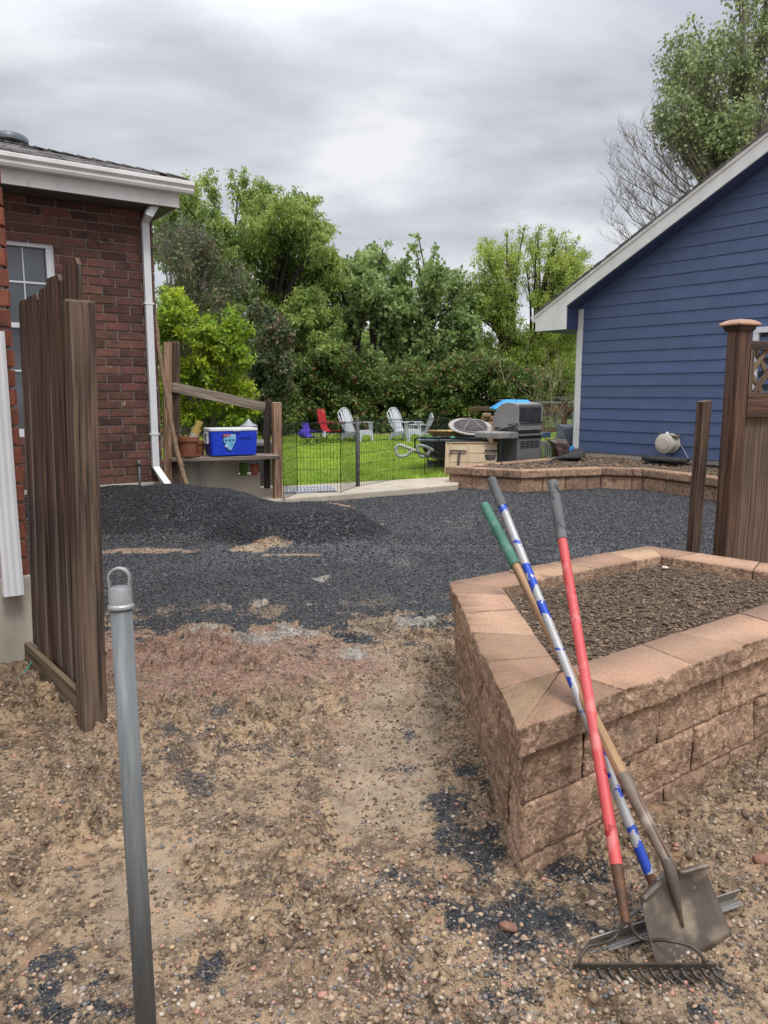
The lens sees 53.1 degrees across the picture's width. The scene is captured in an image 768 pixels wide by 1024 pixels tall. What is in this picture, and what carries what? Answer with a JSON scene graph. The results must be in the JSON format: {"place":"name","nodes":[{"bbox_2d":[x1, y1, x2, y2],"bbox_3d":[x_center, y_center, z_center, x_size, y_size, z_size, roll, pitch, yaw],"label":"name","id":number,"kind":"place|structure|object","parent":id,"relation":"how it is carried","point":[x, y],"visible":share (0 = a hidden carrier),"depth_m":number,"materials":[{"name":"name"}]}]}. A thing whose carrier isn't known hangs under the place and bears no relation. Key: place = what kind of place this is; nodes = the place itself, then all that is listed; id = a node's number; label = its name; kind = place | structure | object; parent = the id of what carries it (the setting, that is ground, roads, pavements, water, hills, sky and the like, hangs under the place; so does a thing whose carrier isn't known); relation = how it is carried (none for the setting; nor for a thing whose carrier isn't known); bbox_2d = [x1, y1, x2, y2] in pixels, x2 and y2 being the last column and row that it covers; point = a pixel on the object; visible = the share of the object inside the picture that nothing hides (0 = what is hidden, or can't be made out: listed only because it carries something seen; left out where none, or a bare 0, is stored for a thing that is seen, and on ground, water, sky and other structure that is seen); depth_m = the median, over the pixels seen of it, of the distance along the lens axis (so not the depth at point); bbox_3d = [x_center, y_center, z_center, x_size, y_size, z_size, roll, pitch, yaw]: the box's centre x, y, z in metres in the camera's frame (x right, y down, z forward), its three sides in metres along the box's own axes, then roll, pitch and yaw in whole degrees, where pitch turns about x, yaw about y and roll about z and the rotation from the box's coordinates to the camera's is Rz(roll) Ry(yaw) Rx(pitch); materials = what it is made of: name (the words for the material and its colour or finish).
{"place":"outdoors","nodes":[
{"label":"outdoors","id":0,"kind":"place"},
{"bbox_2d":[161,431,551,485],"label":"grass","id":1,"kind":"structure","parent":0,"point":[292,452],"depth_m":16.04,"materials":[{"name":"green plant"}]},
{"bbox_2d":[297,429,311,437],"bbox_3d":[-2.305,-2.274,22.275,0.416,0.270,0.244,0,9,0],"label":"bag","id":2,"kind":"object","parent":1,"relation":"on","point":[299,433],"visible":0.4,"depth_m":22.20,"materials":[{"name":"purple fabric"}]},
{"bbox_2d":[259,477,457,501],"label":"garden path","id":3,"kind":"structure","parent":0,"point":[406,486],"depth_m":11.59,"materials":[{"name":"concrete"}]},
{"bbox_2d":[238,440,272,485],"bbox_3d":[-2.060,-0.715,11.526,0.770,0.702,0.660,0,9,0],"label":"wicker box","id":4,"kind":"object","parent":3,"relation":"on","point":[260,447],"visible":0.02,"depth_m":11.23,"materials":[{"name":"black metal"}]},
{"bbox_2d":[240,419,257,426],"bbox_3d":[-1.980,-1.196,11.249,0.270,0.334,0.270,0,9,0],"label":"lantern","id":5,"kind":"object","parent":4,"relation":"on","point":[248,423],"visible":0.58,"depth_m":11.17,"materials":[{"name":"white metal"}]},
{"bbox_2d":[285,485,336,493],"bbox_3d":[-1.095,-0.330,11.305,0.746,0.032,0.671,-2,9,-10],"label":"mat","id":6,"kind":"object","parent":3,"relation":"on","point":[301,489],"visible":0.88,"depth_m":11.19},
{"bbox_2d":[355,417,359,486],"bbox_3d":[-0.401,-0.904,11.714,0.067,1.080,0.067,0,9,0],"label":"pen post","id":7,"kind":"object","parent":3,"relation":"on","point":[357,454],"visible":1,"depth_m":11.69,"materials":[{"name":"black metal"}]},
{"bbox_2d":[0,402,767,1023],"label":"ground","id":8,"kind":"structure","parent":0,"point":[96,856],"depth_m":2.77,"materials":[{"name":"brown soil"}]},
{"bbox_2d":[19,258,106,732],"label":"wooden gate","id":9,"kind":"structure","parent":8,"relation":"on","point":[58,347],"depth_m":3.46,"materials":[{"name":"brown wood"}]},
{"bbox_2d":[0,130,194,662],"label":"brick house","id":10,"kind":"structure","parent":8,"relation":"on","point":[95,216],"depth_m":8.59,"materials":[{"name":"brick"}]},
{"bbox_2d":[4,238,54,436],"bbox_3d":[-4.079,-1.905,8.454,0.950,2.151,0.070,-6,11,-34],"label":"window","id":11,"kind":"structure","parent":10,"relation":"in","point":[30,265],"depth_m":8.49,"materials":[{"name":"white glass"}]},
{"bbox_2d":[107,566,156,1023],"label":"metal post","id":12,"kind":"object","parent":8,"relation":"on","point":[120,606],"visible":1,"depth_m":1.69,"materials":[{"name":"metal"}]},
{"bbox_2d":[163,341,179,482],"bbox_3d":[-2.692,-1.036,9.711,0.294,2.195,0.128,0,9,0],"label":"wooden post","id":13,"kind":"object","parent":8,"relation":"on","point":[171,368],"visible":0.56,"depth_m":9.67,"materials":[{"name":"brown wood"}]},
{"bbox_2d":[171,382,265,410],"bbox_3d":[-2.124,-1.485,9.960,1.284,0.379,0.041,-6,10,-33],"label":"handrail","id":14,"kind":"object","parent":13,"relation":"attached to","point":[192,391],"visible":1,"depth_m":9.92,"materials":[{"name":"wood"}]},
{"bbox_2d":[22,483,391,545],"bbox_3d":[-2.206,-0.070,8.777,4.615,0.424,2.884,0,9,0],"label":"fresh stone pile","id":15,"kind":"object","parent":8,"relation":"on","point":[286,508],"visible":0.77,"depth_m":8.24,"materials":[{"name":"black gravel"}]},
{"bbox_2d":[155,307,188,483],"bbox_3d":[-2.585,-1.443,9.308,0.518,2.306,0.074,5,10,31],"label":"branch","id":16,"kind":"object","parent":15,"relation":"on","point":[172,429],"visible":0.96,"depth_m":9.34,"materials":[{"name":"brown plant"}]},
{"bbox_2d":[239,463,247,475],"bbox_3d":[-1.875,-0.572,10.273,0.130,0.165,0.130,0,9,0],"label":"flower pot","id":17,"kind":"object","parent":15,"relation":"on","point":[243,467],"visible":1,"depth_m":10.23,"materials":[{"name":"green plastic"}]},
{"bbox_2d":[249,464,258,474],"bbox_3d":[-1.740,-0.571,10.334,0.134,0.145,0.134,0,9,0],"label":"flower pot","id":18,"kind":"object","parent":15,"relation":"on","point":[254,468],"visible":1,"depth_m":10.29,"materials":[{"name":"orange ceramic"}]},
{"bbox_2d":[162,460,272,496],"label":"stepped wall","id":19,"kind":"structure","parent":8,"relation":"on","point":[223,474],"depth_m":10.31,"materials":[{"name":"concrete"}]},
{"bbox_2d":[171,453,279,461],"bbox_3d":[-2.057,-0.722,10.115,1.459,0.047,0.478,-3,9,-17],"label":"shelf board","id":20,"kind":"object","parent":19,"relation":"on","point":[260,456],"visible":0.66,"depth_m":9.94,"materials":[{"name":"wood"}]},
{"bbox_2d":[177,436,200,457],"bbox_3d":[-2.512,-0.833,9.838,0.314,0.259,0.314,0,9,0],"label":"flower pot","id":21,"kind":"object","parent":20,"relation":"on","point":[187,445],"visible":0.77,"depth_m":9.74,"materials":[{"name":"ceramic"}]},
{"bbox_2d":[189,420,202,436],"bbox_3d":[-2.402,-1.023,9.809,0.124,0.285,0.123,22,8,-3],"label":"cup stack","id":22,"kind":"object","parent":21,"relation":"in","point":[195,431],"visible":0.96,"depth_m":9.76,"materials":[{"name":"yellow plastic"}]},
{"bbox_2d":[196,440,204,455],"bbox_3d":[-2.454,-0.845,10.140,0.220,0.190,0.220,0,9,0],"label":"flower pot","id":23,"kind":"object","parent":20,"relation":"on","point":[201,447],"visible":0.36,"depth_m":10.07,"materials":[{"name":"ceramic"}]},
{"bbox_2d":[203,427,257,455],"bbox_3d":[-2.004,-0.928,10.069,0.680,0.352,0.369,-4,10,-27],"label":"cooler","id":24,"kind":"object","parent":20,"relation":"on","point":[224,441],"visible":1,"depth_m":9.92,"materials":[{"name":"blue plastic"}]},
{"bbox_2d":[4,502,440,808],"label":"red rock chips","id":25,"kind":"object","parent":8,"relation":"on","point":[249,689],"visible":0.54,"depth_m":4.03,"materials":[{"name":"red gravel"}]},
{"bbox_2d":[152,166,352,431],"bbox_3d":[-5.613,-7.805,28.828,9.000,9.824,6.965,0,9,0],"label":"ash tree","id":26,"kind":"object","parent":8,"relation":"on","point":[297,292],"visible":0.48,"depth_m":27.23,"materials":[{"name":"green plant"}]},
{"bbox_2d":[264,401,270,487],"bbox_3d":[-1.586,-0.910,10.433,0.112,1.184,0.052,0,9,0],"label":"wooden post","id":27,"kind":"object","parent":8,"relation":"on","point":[267,450],"visible":0.94,"depth_m":10.41,"materials":[{"name":"brown wood"}]},
{"bbox_2d":[271,402,282,497],"bbox_3d":[-1.445,-0.759,10.393,0.130,1.440,0.165,-4,10,-26],"label":"wooden post","id":28,"kind":"object","parent":8,"relation":"on","point":[276,409],"visible":0.79,"depth_m":10.33,"materials":[{"name":"brown wood"}]},
{"bbox_2d":[286,432,388,435],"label":"border stones","id":29,"kind":"object","parent":8,"relation":"on","point":[339,433],"visible":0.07,"depth_m":26.31,"materials":[{"name":"grey stone"}]},
{"bbox_2d":[317,239,416,395],"bbox_3d":[-1.488,-6.943,30.428,5.602,7.661,4.353,0,9,0],"label":"maple tree","id":30,"kind":"object","parent":8,"relation":"on","point":[370,299],"visible":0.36,"depth_m":29.45,"materials":[{"name":"green plant"}]},
{"bbox_2d":[25,487,715,545],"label":"distant stone chips","id":31,"kind":"object","parent":8,"relation":"on","point":[568,504],"visible":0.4,"depth_m":9.51,"materials":[{"name":"black gravel"}]},
{"bbox_2d":[0,582,767,1023],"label":"dirt crumbs","id":32,"kind":"object","parent":8,"relation":"on","point":[476,900],"visible":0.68,"depth_m":2.53,"materials":[{"name":"brown soil"}]},
{"bbox_2d":[0,608,767,1023],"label":"pebbles","id":33,"kind":"object","parent":8,"relation":"on","point":[528,1018],"visible":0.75,"depth_m":2.10,"materials":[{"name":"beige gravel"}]},
{"bbox_2d":[0,609,767,1023],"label":"mud clods","id":34,"kind":"object","parent":8,"relation":"on","point":[450,971],"visible":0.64,"depth_m":2.27,"materials":[{"name":"brown soil"}]},
{"bbox_2d":[0,530,767,1023],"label":"black stone chips","id":35,"kind":"object","parent":8,"relation":"on","point":[382,584],"visible":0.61,"depth_m":5.76,"materials":[{"name":"black gravel"}]},
{"bbox_2d":[1,621,767,1023],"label":"straw bits","id":36,"kind":"object","parent":8,"relation":"on","point":[367,921],"visible":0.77,"depth_m":2.17,"materials":[{"name":"beige plant"}]},
{"bbox_2d":[374,352,451,432],"bbox_3d":[1.088,-3.974,27.373,2.789,3.539,2.717,3,9,21],"label":"hedge shrub","id":37,"kind":"object","parent":8,"relation":"on","point":[418,375],"visible":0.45,"depth_m":26.60,"materials":[{"name":"green plant"}]},
{"bbox_2d":[361,326,487,397],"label":"background tree","id":38,"kind":"object","parent":8,"relation":"on","point":[365,337],"visible":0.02,"depth_m":40.94,"materials":[{"name":"green plant"}]},
{"bbox_2d":[381,232,497,397],"bbox_3d":[2.099,-7.113,30.768,5.070,7.838,4.210,0,9,0],"label":"maple tree","id":39,"kind":"object","parent":8,"relation":"on","point":[459,321],"visible":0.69,"depth_m":30.17,"materials":[{"name":"green plant"}]},
{"bbox_2d":[499,921,517,932],"bbox_3d":[0.351,1.165,2.161,0.054,0.032,0.051,0,9,0],"label":"rock","id":40,"kind":"object","parent":8,"relation":"on","point":[508,926],"visible":1,"depth_m":2.15,"materials":[{"name":"stone"}]},
{"bbox_2d":[469,399,573,431],"bbox_3d":[3.667,-2.403,20.970,3.647,1.363,0.486,8,12,43],"label":"rail fence","id":41,"kind":"object","parent":8,"relation":"on","point":[487,408],"visible":0.33,"depth_m":20.46,"materials":[{"name":"brown wood"}]},
{"bbox_2d":[540,397,573,426],"bbox_3d":[6.614,-3.613,28.783,1.870,1.405,4.665,2,9,14],"label":"chain link fence","id":42,"kind":"object","parent":8,"relation":"on","point":[572,403],"visible":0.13,"depth_m":26.79,"materials":[{"name":"grey metal"}]},
{"bbox_2d":[556,424,572,446],"bbox_3d":[3.698,-1.514,15.551,0.444,0.524,0.531,0,9,0],"label":"covered box","id":43,"kind":"object","parent":8,"relation":"on","point":[564,431],"visible":0.52,"depth_m":15.31,"materials":[{"name":"grey fabric"}]},
{"bbox_2d":[446,456,718,500],"bbox_3d":[4.293,-0.444,11.776,3.768,0.491,5.581,-9,12,-44],"label":"raised bed","id":44,"kind":"object","parent":8,"relation":"on","point":[586,472],"visible":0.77,"depth_m":12.10,"materials":[{"name":"stone"}]},
{"bbox_2d":[540,441,551,457],"bbox_3d":[2.958,-1.151,14.137,0.229,0.316,0.127,0,9,0],"label":"hose coil","id":45,"kind":"object","parent":44,"relation":"on","point":[546,448],"visible":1,"depth_m":14.12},
{"bbox_2d":[546,438,569,456],"bbox_3d":[3.311,-1.206,14.595,0.411,0.383,0.611,0,9,0],"label":"tarp bundle","id":46,"kind":"object","parent":44,"relation":"on","point":[559,447],"visible":0.73,"depth_m":14.33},
{"bbox_2d":[544,457,576,466],"bbox_3d":[2.894,-0.839,12.970,0.208,0.110,1.858,5,10,29],"label":"irrigation hose","id":47,"kind":"object","parent":44,"relation":"on","point":[557,458],"visible":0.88,"depth_m":13.38,"materials":[{"name":"black rubber"}]},
{"bbox_2d":[557,448,584,457],"bbox_3d":[3.379,-1.052,13.901,0.476,0.198,0.602,0,9,0],"label":"liner sheet","id":48,"kind":"object","parent":44,"relation":"on","point":[576,453],"visible":0.95,"depth_m":13.68,"materials":[{"name":"fabric"}]},
{"bbox_2d":[641,455,689,464],"bbox_3d":[4.706,-0.865,12.867,0.769,0.146,0.145,8,12,44],"label":"fabric roll","id":49,"kind":"object","parent":44,"relation":"on","point":[650,459],"visible":1,"depth_m":12.87,"materials":[{"name":"black fabric"}]},
{"bbox_2d":[665,461,718,465],"bbox_3d":[5.250,-0.790,12.547,0.350,0.030,1.250,-7,11,-39],"label":"flat board","id":50,"kind":"object","parent":44,"relation":"on","point":[711,463],"visible":0.24,"depth_m":12.58,"materials":[{"name":"grey wood"}]},
{"bbox_2d":[588,900,595,906],"bbox_3d":[0.609,1.147,2.254,0.025,0.018,0.024,-4,10,-23],"label":"rock","id":51,"kind":"object","parent":8,"relation":"on","point":[591,903],"visible":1,"depth_m":2.25,"materials":[{"name":"pink stone"}]},
{"bbox_2d":[480,502,732,961],"bbox_3d":[0.560,0.592,2.512,0.269,1.099,1.227,-4,10,-26],"label":"shovel","id":52,"kind":"object","parent":8,"relation":"on","point":[683,904],"visible":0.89,"depth_m":2.11,"materials":[{"name":"metal"}]},
{"bbox_2d":[449,546,767,875],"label":"raised bed","id":53,"kind":"object","parent":8,"relation":"on","point":[677,652],"visible":0.87,"depth_m":2.98,"materials":[{"name":"stone"}]},
{"bbox_2d":[487,476,743,954],"bbox_3d":[0.716,0.530,2.465,0.522,1.212,0.926,-2,9,-11],"label":"landscape rake","id":54,"kind":"object","parent":8,"relation":"on","point":[729,901],"visible":0.66,"depth_m":2.33,"materials":[{"name":"metal"}]},
{"bbox_2d":[548,479,726,983],"bbox_3d":[0.681,0.539,2.424,0.384,1.173,1.127,0,9,0],"label":"bow rake","id":55,"kind":"object","parent":8,"relation":"on","point":[612,841],"visible":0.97,"depth_m":2.18,"materials":[{"name":"metal"}]},
{"bbox_2d":[531,128,767,462],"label":"blue house","id":56,"kind":"structure","parent":8,"relation":"on","point":[645,311],"depth_m":13.16,"materials":[{"name":"blue wood"}]},
{"bbox_2d":[596,0,767,243],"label":"poplar tree","id":57,"kind":"object","parent":8,"relation":"on","point":[709,131],"visible":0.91,"depth_m":24.68,"materials":[{"name":"green plant"}]},
{"bbox_2d":[686,400,711,552],"bbox_3d":[2.101,0.034,5.188,0.095,1.565,0.306,2,9,16],"label":"fence post","id":58,"kind":"object","parent":8,"relation":"on","point":[699,462],"visible":0.64,"depth_m":5.08,"materials":[{"name":"brown wood"}]},
{"bbox_2d":[713,319,767,562],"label":"wooden fence","id":59,"kind":"object","parent":8,"relation":"on","point":[741,525],"visible":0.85,"depth_m":5.06,"materials":[{"name":"brown wood"}]},
{"bbox_2d":[752,327,767,392],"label":"window","id":60,"kind":"structure","parent":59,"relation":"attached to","point":[759,332],"depth_m":12.05,"materials":[{"name":"white plastic"}]},
{"bbox_2d":[752,852,767,864],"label":"rock","id":61,"kind":"object","parent":8,"relation":"on","point":[760,858],"visible":1,"depth_m":2.47,"materials":[{"name":"stone"}]},
{"bbox_2d":[0,0,767,347],"label":"sky","id":62,"kind":"structure","parent":0,"point":[452,123],"materials":[{"name":"grey"}]},
{"bbox_2d":[541,432,555,443],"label":"tall grass","id":63,"kind":"structure","parent":0,"point":[551,437],"depth_m":22.57,"materials":[{"name":"green plant"}]},
{"bbox_2d":[542,416,573,426],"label":"meadow","id":64,"kind":"structure","parent":0,"point":[568,422],"depth_m":36.88,"materials":[{"name":"green plant"}]},
{"bbox_2d":[451,349,520,419],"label":"hedge shrub","id":65,"kind":"object","parent":64,"relation":"on","point":[485,370],"visible":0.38,"depth_m":26.74,"materials":[{"name":"green plant"}]},
{"bbox_2d":[441,323,575,405],"bbox_3d":[7.578,-7.357,39.346,10.090,5.703,6.742,0,9,0],"label":"background tree","id":66,"kind":"object","parent":64,"relation":"on","point":[567,394],"visible":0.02,"depth_m":38.35,"materials":[{"name":"green plant"}]},
{"bbox_2d":[483,359,558,426],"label":"hedge shrub","id":67,"kind":"object","parent":64,"relation":"on","point":[501,391],"visible":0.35,"depth_m":26.43,"materials":[{"name":"green plant"}]},
{"bbox_2d":[457,223,594,393],"bbox_3d":[6.036,-7.725,32.277,6.454,8.605,4.984,0,9,0],"label":"locust tree","id":68,"kind":"object","parent":64,"relation":"on","point":[562,270],"visible":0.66,"depth_m":31.31,"materials":[{"name":"green plant"}]},
{"bbox_2d":[524,322,575,421],"bbox_3d":[8.072,-6.419,35.493,3.364,5.018,3.283,0,9,0],"label":"young tree","id":69,"kind":"object","parent":64,"relation":"on","point":[559,395],"visible":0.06,"depth_m":35.19,"materials":[{"name":"green plant"}]},
{"bbox_2d":[543,396,573,418],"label":"neighbour house","id":70,"kind":"structure","parent":0,"point":[553,404],"depth_m":43.10,"materials":[{"name":"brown brick"}]},
{"label":"lawn","id":71,"kind":"structure","parent":0,"visible":0},
{"bbox_2d":[155,285,261,454],"bbox_3d":[-2.975,-2.107,12.871,1.966,3.364,1.438,0,9,0],"label":"dogwood shrub","id":72,"kind":"object","parent":71,"relation":"on","point":[224,349],"visible":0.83,"depth_m":12.54,"materials":[{"name":"green plant"}]},
{"bbox_2d":[153,211,264,447],"bbox_3d":[-4.605,-4.348,18.812,2.799,6.004,2.480,3,9,20],"label":"tree","id":73,"kind":"object","parent":71,"relation":"on","point":[195,254],"visible":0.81,"depth_m":18.45,"materials":[{"name":"green plant"}]},
{"bbox_2d":[158,363,307,437],"bbox_3d":[-5.209,-3.578,25.247,5.424,2.789,2.992,0,9,0],"label":"background shrub","id":74,"kind":"object","parent":71,"relation":"on","point":[287,418],"visible":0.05,"depth_m":25.26,"materials":[{"name":"green plant"}]},
{"bbox_2d":[241,295,299,439],"bbox_3d":[-3.459,-4.060,22.216,2.196,4.379,2.516,0,9,0],"label":"lilac shrub","id":75,"kind":"object","parent":71,"relation":"on","point":[270,371],"visible":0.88,"depth_m":21.60,"materials":[{"name":"green plant"}]},
{"bbox_2d":[271,352,334,432],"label":"hedge shrub","id":76,"kind":"object","parent":71,"relation":"on","point":[303,369],"visible":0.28,"depth_m":26.67,"materials":[{"name":"green plant"}]},
{"bbox_2d":[301,422,321,444],"bbox_3d":[-2.001,-2.141,21.181,0.436,0.673,0.469,5,10,28],"label":"folding chair","id":77,"kind":"object","parent":71,"relation":"on","point":[307,432],"visible":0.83,"depth_m":21.20,"materials":[{"name":"purple fabric"}]},
{"bbox_2d":[316,408,339,442],"bbox_3d":[-1.535,-2.434,21.926,0.640,1.028,0.690,4,9,22],"label":"folding chair","id":78,"kind":"object","parent":71,"relation":"on","point":[321,416],"visible":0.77,"depth_m":21.92,"materials":[{"name":"red fabric"}]},
{"bbox_2d":[299,342,367,432],"bbox_3d":[-1.784,-4.166,27.372,2.733,3.757,2.559,0,9,0],"label":"hedge shrub","id":79,"kind":"object","parent":71,"relation":"on","point":[339,364],"visible":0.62,"depth_m":26.78,"materials":[{"name":"green plant"}]},
{"bbox_2d":[337,407,373,441],"bbox_3d":[-0.846,-2.547,22.585,0.881,1.035,0.790,6,11,36],"label":"adirondack chair","id":80,"kind":"object","parent":71,"relation":"on","point":[346,418],"visible":0.66,"depth_m":22.63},
{"bbox_2d":[282,417,447,499],"bbox_3d":[-0.019,-0.951,12.232,0.485,1.034,4.755,6,11,35],"label":"wire pen","id":81,"kind":"object","parent":71,"relation":"on","point":[290,475],"visible":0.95,"depth_m":11.73,"materials":[{"name":"black metal"}]},
{"bbox_2d":[340,359,411,433],"bbox_3d":[-0.251,-3.845,27.261,2.993,3.149,2.757,0,9,0],"label":"hedge shrub","id":82,"kind":"object","parent":71,"relation":"on","point":[388,389],"visible":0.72,"depth_m":26.64,"materials":[{"name":"green plant"}]},
{"bbox_2d":[387,407,420,440],"bbox_3d":[0.599,-2.614,23.019,0.881,1.035,0.790,7,11,39],"label":"adirondack chair","id":83,"kind":"object","parent":71,"relation":"on","point":[396,417],"visible":0.81,"depth_m":23.02,"materials":[{"name":"white plastic"}]},
{"bbox_2d":[411,422,429,434],"bbox_3d":[1.287,-2.750,25.935,0.766,0.672,0.720,0,9,0],"label":"chair","id":84,"kind":"object","parent":71,"relation":"on","point":[423,427],"visible":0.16,"depth_m":25.81,"materials":[{"name":"white plastic"}]},
{"bbox_2d":[408,413,433,435],"bbox_3d":[1.200,-2.815,25.455,0.793,0.932,0.711,-2,9,-10],"label":"adirondack chair","id":85,"kind":"object","parent":71,"relation":"on","point":[430,422],"visible":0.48,"depth_m":25.41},
{"bbox_2d":[394,438,488,467],"bbox_3d":[1.075,-1.067,14.424,1.779,0.616,1.097,0,9,0],"label":"garden cart","id":86,"kind":"object","parent":71,"relation":"on","point":[422,442],"visible":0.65,"depth_m":14.16,"materials":[{"name":"black metal"}]},
{"bbox_2d":[429,430,461,436],"bbox_3d":[1.233,-1.476,14.545,0.837,0.130,0.620,0,9,0],"label":"wooden board","id":87,"kind":"object","parent":86,"relation":"on","point":[437,433],"visible":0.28,"depth_m":14.31,"materials":[{"name":"wood"}]},
{"bbox_2d":[414,436,486,447],"bbox_3d":[1.215,-1.283,14.073,1.334,0.222,0.119,0,9,0],"label":"pole frame","id":88,"kind":"object","parent":86,"relation":"on","point":[452,437],"visible":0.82,"depth_m":14.04,"materials":[{"name":"black metal"}]},
{"bbox_2d":[448,417,492,435],"bbox_3d":[1.607,-1.601,14.266,0.826,0.319,0.826,3,28,0],"label":"fire pit","id":89,"kind":"object","parent":86,"relation":"on","point":[468,426],"visible":0.89,"depth_m":14.13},
{"bbox_2d":[415,346,483,429],"bbox_3d":[2.358,-4.073,27.274,2.718,3.535,2.770,0,9,0],"label":"hedge shrub","id":90,"kind":"object","parent":71,"relation":"on","point":[453,369],"visible":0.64,"depth_m":26.53,"materials":[{"name":"green plant"}]},
{"bbox_2d":[444,442,496,473],"bbox_3d":[1.543,-0.944,13.645,0.949,0.588,0.292,0,9,0],"label":"storage box","id":91,"kind":"object","parent":71,"relation":"on","point":[461,453],"visible":0.61,"depth_m":13.67,"materials":[{"name":"beige plastic"}]},
{"bbox_2d":[487,422,494,441],"bbox_3d":[2.173,-1.596,16.247,0.750,0.620,0.500,0,9,0],"label":"block base","id":92,"kind":"object","parent":71,"relation":"on","point":[491,424],"visible":0.03,"depth_m":15.98,"materials":[{"name":"beige stone"}]},
{"bbox_2d":[490,399,529,413],"bbox_3d":[3.155,-2.074,18.854,1.042,1.357,0.910,0,9,0],"label":"playhouse","id":93,"kind":"object","parent":71,"relation":"on","point":[495,406],"visible":0.23,"depth_m":18.55,"materials":[{"name":"blue plastic"}]},
{"bbox_2d":[475,402,550,461],"bbox_3d":[2.388,-1.362,14.071,1.470,1.284,0.643,-7,11,-39],"label":"grill","id":94,"kind":"object","parent":71,"relation":"on","point":[517,434],"visible":0.81,"depth_m":13.86,"materials":[{"name":"black metal"}]},
{"bbox_2d":[485,430,495,460],"bbox_3d":[1.843,-1.152,13.280,0.208,0.522,0.125,0,9,0],"label":"grill basket","id":95,"kind":"object","parent":94,"relation":"hanging from","point":[490,457],"visible":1,"depth_m":13.27,"materials":[{"name":"black metal"}]},
{"bbox_2d":[479,325,574,452],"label":"dry weeds","id":96,"kind":"object","parent":71,"relation":"on","point":[552,412],"visible":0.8,"depth_m":18.03,"materials":[{"name":"plant"}]},
{"bbox_2d":[547,392,574,437],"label":"dry weeds","id":97,"kind":"object","parent":71,"relation":"on","point":[554,435],"visible":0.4,"depth_m":17.58,"materials":[{"name":"plant"}]},
{"bbox_3d":[2.133,-1.925,16.297,0.131,0.064,0.200,0,9,2],"label":"garden block","id":98,"kind":"object","parent":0,"visible":0},
{"bbox_3d":[2.098,-1.967,16.139,0.102,0.065,0.200,1,9,4],"label":"garden block","id":99,"kind":"object","parent":98,"relation":"on","visible":0},
{"bbox_2d":[482,413,490,416],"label":"garden block","id":100,"kind":"structure","parent":99,"relation":"on","point":[486,414],"depth_m":15.98,"materials":[{"name":"brown concrete"}]}
]}

